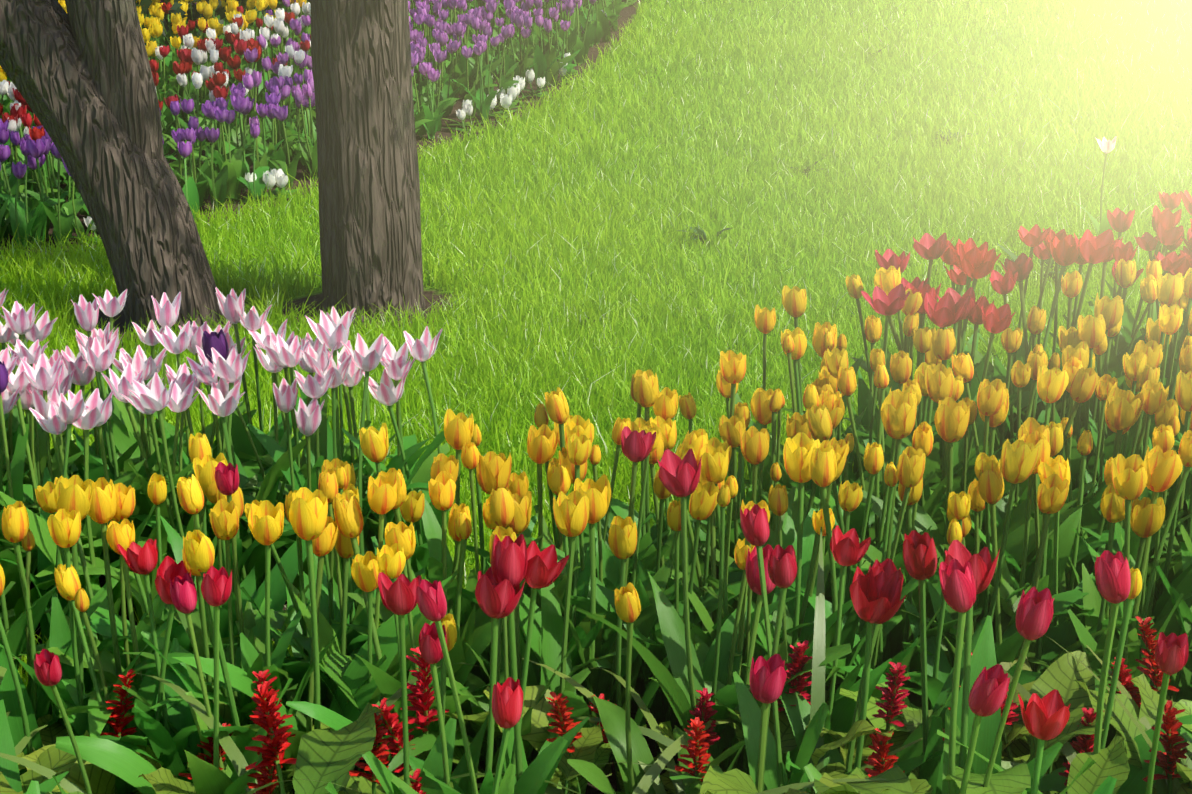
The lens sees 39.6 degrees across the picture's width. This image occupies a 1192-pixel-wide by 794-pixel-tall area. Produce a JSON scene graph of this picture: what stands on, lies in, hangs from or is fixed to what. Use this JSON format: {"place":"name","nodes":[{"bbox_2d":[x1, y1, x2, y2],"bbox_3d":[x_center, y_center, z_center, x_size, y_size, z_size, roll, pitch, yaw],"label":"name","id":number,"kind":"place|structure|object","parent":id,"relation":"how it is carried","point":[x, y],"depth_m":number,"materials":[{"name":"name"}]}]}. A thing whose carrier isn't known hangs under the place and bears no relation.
{"place":"outdoors","nodes":[
{"label":"outdoors","id":0,"kind":"place"},
{"bbox_2d":[0,0,1191,793],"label":"lawn","id":1,"kind":"structure","parent":0,"point":[310,298],"depth_m":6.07,"materials":[{"name":"plant"}]},
{"bbox_2d":[0,0,225,333],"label":"tree","id":2,"kind":"object","parent":1,"relation":"on","point":[79,74],"depth_m":4.31,"materials":[{"name":"brown plant"}]},
{"bbox_2d":[0,287,449,643],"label":"pink-white tulips","id":3,"kind":"object","parent":1,"relation":"on","point":[126,448],"depth_m":2.75,"materials":[{"name":"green plant"}]},
{"bbox_2d":[57,0,433,53],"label":"tulips","id":4,"kind":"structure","parent":1,"relation":"on","point":[175,7],"depth_m":7.99,"materials":[{"name":"yellow plant"}]},
{"bbox_2d":[0,0,636,249],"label":"tulip bed","id":5,"kind":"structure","parent":1,"relation":"on","point":[464,48],"depth_m":6.89,"materials":[{"name":"multicoloured plant"}]},
{"bbox_2d":[310,0,425,321],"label":"tree","id":6,"kind":"object","parent":1,"relation":"on","point":[369,210],"depth_m":4.44,"materials":[{"name":"brown plant"}]},
{"bbox_2d":[0,190,1191,793],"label":"tulip bed","id":7,"kind":"object","parent":1,"relation":"on","point":[958,550],"depth_m":2.21,"materials":[{"name":"yellow plant"}]},
{"bbox_2d":[0,527,1191,793],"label":"border foliage","id":8,"kind":"object","parent":1,"relation":"on","point":[326,753],"depth_m":1.98,"materials":[{"name":"green plant"}]},
{"bbox_2d":[100,616,1188,793],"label":"red salvia flowers","id":9,"kind":"object","parent":1,"relation":"on","point":[269,719],"depth_m":2.01,"materials":[{"name":"red plant"}]},
{"bbox_2d":[581,45,1064,325],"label":"lawn weeds","id":10,"kind":"object","parent":1,"relation":"on","point":[1007,251],"depth_m":5.33,"materials":[{"name":"green plant"}]},
{"bbox_2d":[1072,136,1116,235],"bbox_3d":[1.580,-0.623,5.190,0.072,0.389,0.183,-8,20,-23],"label":"white tulip","id":11,"kind":"object","parent":1,"relation":"on","point":[1106,146],"depth_m":5.17,"materials":[{"name":"white plant"}]}
]}

